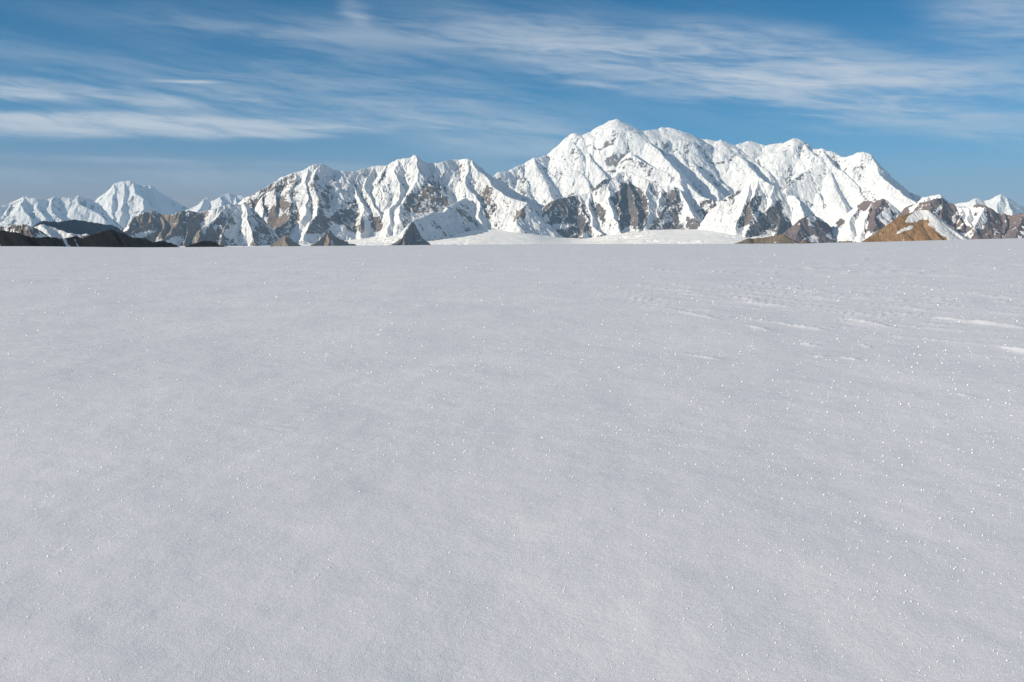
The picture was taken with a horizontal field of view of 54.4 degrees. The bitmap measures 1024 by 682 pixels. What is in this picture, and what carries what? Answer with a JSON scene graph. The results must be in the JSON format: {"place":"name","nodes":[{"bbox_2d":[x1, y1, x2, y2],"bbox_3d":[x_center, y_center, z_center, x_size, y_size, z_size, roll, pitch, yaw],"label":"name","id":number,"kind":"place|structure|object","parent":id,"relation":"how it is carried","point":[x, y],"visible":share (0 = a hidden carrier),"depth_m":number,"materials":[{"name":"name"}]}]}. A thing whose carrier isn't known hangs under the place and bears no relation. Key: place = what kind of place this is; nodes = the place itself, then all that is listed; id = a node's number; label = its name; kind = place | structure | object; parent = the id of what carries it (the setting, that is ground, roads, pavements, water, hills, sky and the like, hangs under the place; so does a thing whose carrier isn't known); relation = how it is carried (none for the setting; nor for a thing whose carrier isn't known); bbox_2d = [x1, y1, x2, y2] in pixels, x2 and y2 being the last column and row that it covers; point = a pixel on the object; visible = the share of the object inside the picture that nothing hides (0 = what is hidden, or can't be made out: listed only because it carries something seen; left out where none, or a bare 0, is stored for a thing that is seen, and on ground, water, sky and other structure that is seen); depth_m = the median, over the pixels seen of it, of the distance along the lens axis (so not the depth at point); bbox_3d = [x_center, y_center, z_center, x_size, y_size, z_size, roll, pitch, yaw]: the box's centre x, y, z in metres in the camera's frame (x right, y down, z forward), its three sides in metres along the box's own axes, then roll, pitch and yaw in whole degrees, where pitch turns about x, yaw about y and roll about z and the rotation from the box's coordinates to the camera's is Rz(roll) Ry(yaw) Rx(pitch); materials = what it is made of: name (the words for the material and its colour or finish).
{"place":"outdoors","nodes":[
{"label":"outdoors","id":0,"kind":"place"},
{"bbox_2d":[0,223,48,237],"bbox_3d":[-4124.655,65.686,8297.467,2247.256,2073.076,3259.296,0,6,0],"label":"rocky hill","id":1,"kind":"structure","parent":0,"point":[25,229],"depth_m":7521.02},
{"bbox_2d":[34,224,87,237],"bbox_3d":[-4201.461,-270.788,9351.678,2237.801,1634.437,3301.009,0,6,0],"label":"snow hill","id":2,"kind":"structure","parent":0,"point":[49,231],"depth_m":8554.28,"materials":[{"name":"white snow"}]},
{"bbox_2d":[0,195,123,229],"bbox_3d":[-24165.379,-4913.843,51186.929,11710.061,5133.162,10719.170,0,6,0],"label":"distant range","id":3,"kind":"structure","parent":0,"point":[30,212],"depth_m":49621.47,"materials":[{"name":"white snow"}]},
{"bbox_2d":[33,219,126,234],"bbox_3d":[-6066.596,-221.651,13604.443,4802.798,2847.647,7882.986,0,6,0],"label":"dark ridge","id":4,"kind":"structure","parent":0,"point":[77,227],"depth_m":12515.73,"materials":[{"name":"black stone"}]},
{"bbox_2d":[0,229,178,246],"bbox_3d":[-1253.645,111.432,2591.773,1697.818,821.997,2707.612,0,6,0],"label":"black ridge","id":5,"kind":"structure","parent":0,"point":[110,238],"depth_m":2661.26,"materials":[{"name":"stone"}]},
{"bbox_2d":[95,181,187,227],"bbox_3d":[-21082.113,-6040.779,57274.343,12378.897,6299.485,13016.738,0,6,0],"label":"distant peak","id":6,"kind":"structure","parent":0,"point":[122,203],"depth_m":56076.88,"materials":[{"name":"white snow"}]},
{"bbox_2d":[120,202,278,245],"bbox_3d":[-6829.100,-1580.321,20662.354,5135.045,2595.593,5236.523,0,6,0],"label":"brown foothill","id":7,"kind":"structure","parent":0,"point":[241,224],"depth_m":20046.35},
{"bbox_2d":[185,241,224,246],"bbox_3d":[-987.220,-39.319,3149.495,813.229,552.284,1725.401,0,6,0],"label":"black knoll","id":8,"kind":"structure","parent":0,"point":[206,244],"depth_m":3162.68,"materials":[{"name":"stone"}]},
{"bbox_2d":[186,193,244,211],"bbox_3d":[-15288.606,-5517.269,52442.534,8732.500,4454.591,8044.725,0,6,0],"label":"distant peak","id":9,"kind":"structure","parent":0,"point":[206,204],"depth_m":51240.79,"materials":[{"name":"white snow"}]},
{"bbox_2d":[270,235,300,245],"bbox_3d":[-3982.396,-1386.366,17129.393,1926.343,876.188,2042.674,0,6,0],"label":"rock island","id":10,"kind":"object","parent":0,"point":[285,240],"visible":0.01,"depth_m":17154.22,"materials":[{"name":"stone"}]},
{"bbox_2d":[310,229,356,245],"bbox_3d":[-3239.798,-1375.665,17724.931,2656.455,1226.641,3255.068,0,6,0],"label":"rock island","id":11,"kind":"object","parent":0,"point":[328,238],"visible":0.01,"depth_m":17311.02,"materials":[{"name":"grey stone"}]},
{"bbox_2d":[238,155,563,243],"bbox_3d":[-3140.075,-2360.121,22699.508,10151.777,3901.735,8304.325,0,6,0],"label":"snow mountain","id":12,"kind":"structure","parent":0,"point":[312,204],"depth_m":22358.40,"materials":[{"name":"white snow"}]},
{"bbox_2d":[392,222,430,244],"bbox_3d":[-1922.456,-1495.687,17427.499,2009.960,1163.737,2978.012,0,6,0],"label":"rock island","id":13,"kind":"object","parent":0,"point":[411,236],"visible":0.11,"depth_m":17286.37,"materials":[{"name":"grey stone"}]},
{"bbox_2d":[179,229,768,246],"bbox_3d":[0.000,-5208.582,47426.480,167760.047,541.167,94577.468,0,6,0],"label":"glacier","id":14,"kind":"object","parent":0,"point":[667,236],"visible":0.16,"depth_m":20558.52,"materials":[{"name":"white snow"}]},
{"bbox_2d":[734,234,798,243],"bbox_3d":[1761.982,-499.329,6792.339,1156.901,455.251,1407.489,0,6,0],"label":"moraine mound","id":15,"kind":"object","parent":14,"relation":"on","point":[782,239],"visible":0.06,"depth_m":6911.36,"materials":[{"name":"stone"}]},
{"bbox_2d":[799,240,817,243],"bbox_3d":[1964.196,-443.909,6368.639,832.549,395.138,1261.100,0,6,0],"label":"moraine mound","id":16,"kind":"object","parent":14,"relation":"on","point":[803,241],"visible":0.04,"depth_m":6521.41,"materials":[{"name":"grey stone"}]},
{"bbox_2d":[0,238,1023,681],"bbox_3d":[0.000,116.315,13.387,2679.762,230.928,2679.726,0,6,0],"label":"snowfield","id":17,"kind":"structure","parent":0,"point":[376,558],"depth_m":7.27,"materials":[{"name":"white snow"}]},
{"bbox_2d":[0,247,1023,681],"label":"snow crystals","id":18,"kind":"object","parent":17,"relation":"on","point":[564,475],"visible":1,"depth_m":6.80,"materials":[{"name":"white snow"}]},
{"bbox_2d":[0,0,1023,208],"label":"sky","id":19,"kind":"structure","parent":0,"point":[191,101],"materials":[{"name":"blue"}]},
{"bbox_2d":[537,172,719,238],"bbox_3d":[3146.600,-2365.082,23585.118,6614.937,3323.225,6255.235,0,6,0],"label":"front mountain","id":20,"kind":"structure","parent":0,"point":[620,202],"depth_m":23026.95,"materials":[{"name":"white snow"}]},
{"bbox_2d":[493,119,920,226],"bbox_3d":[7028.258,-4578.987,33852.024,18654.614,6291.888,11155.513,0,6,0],"label":"snow massif","id":21,"kind":"structure","parent":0,"point":[830,188],"depth_m":33944.77,"materials":[{"name":"white snow"}]},
{"bbox_2d":[698,180,822,237],"bbox_3d":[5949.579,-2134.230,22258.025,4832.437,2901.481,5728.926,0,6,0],"label":"front mountain","id":22,"kind":"structure","parent":0,"point":[756,208],"depth_m":21734.37,"materials":[{"name":"white snow"}]},
{"bbox_2d":[783,215,836,242],"bbox_3d":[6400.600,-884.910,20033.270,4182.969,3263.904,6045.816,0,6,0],"label":"rocky hill","id":23,"kind":"structure","parent":0,"point":[812,228],"depth_m":18430.51,"materials":[{"name":"grey stone"}]},
{"bbox_2d":[831,199,900,241],"bbox_3d":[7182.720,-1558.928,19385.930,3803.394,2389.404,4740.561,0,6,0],"label":"rocky peak","id":24,"kind":"structure","parent":0,"point":[862,221],"depth_m":18714.69,"materials":[{"name":"white snow"}]},
{"bbox_2d":[862,210,967,241],"bbox_3d":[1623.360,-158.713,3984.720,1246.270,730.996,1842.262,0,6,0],"label":"ochre hill","id":25,"kind":"structure","parent":0,"point":[922,225],"depth_m":3968.68,"materials":[{"name":"brown stone"}]},
{"bbox_2d":[917,194,949,202],"bbox_3d":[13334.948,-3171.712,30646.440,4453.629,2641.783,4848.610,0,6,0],"label":"snow ridge","id":26,"kind":"structure","parent":0,"point":[925,199],"depth_m":30229.10,"materials":[{"name":"white snow"}]},
{"bbox_2d":[897,198,1023,238],"bbox_3d":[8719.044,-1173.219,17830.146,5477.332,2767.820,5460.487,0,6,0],"label":"rocky ridge","id":27,"kind":"structure","parent":0,"point":[978,221],"depth_m":17352.49,"materials":[{"name":"white snow"}]},
{"bbox_2d":[955,194,1023,215],"bbox_3d":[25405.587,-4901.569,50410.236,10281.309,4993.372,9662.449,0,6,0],"label":"distant peak","id":28,"kind":"structure","parent":0,"point":[1000,203],"depth_m":49364.66,"materials":[{"name":"white snow"}]}
]}

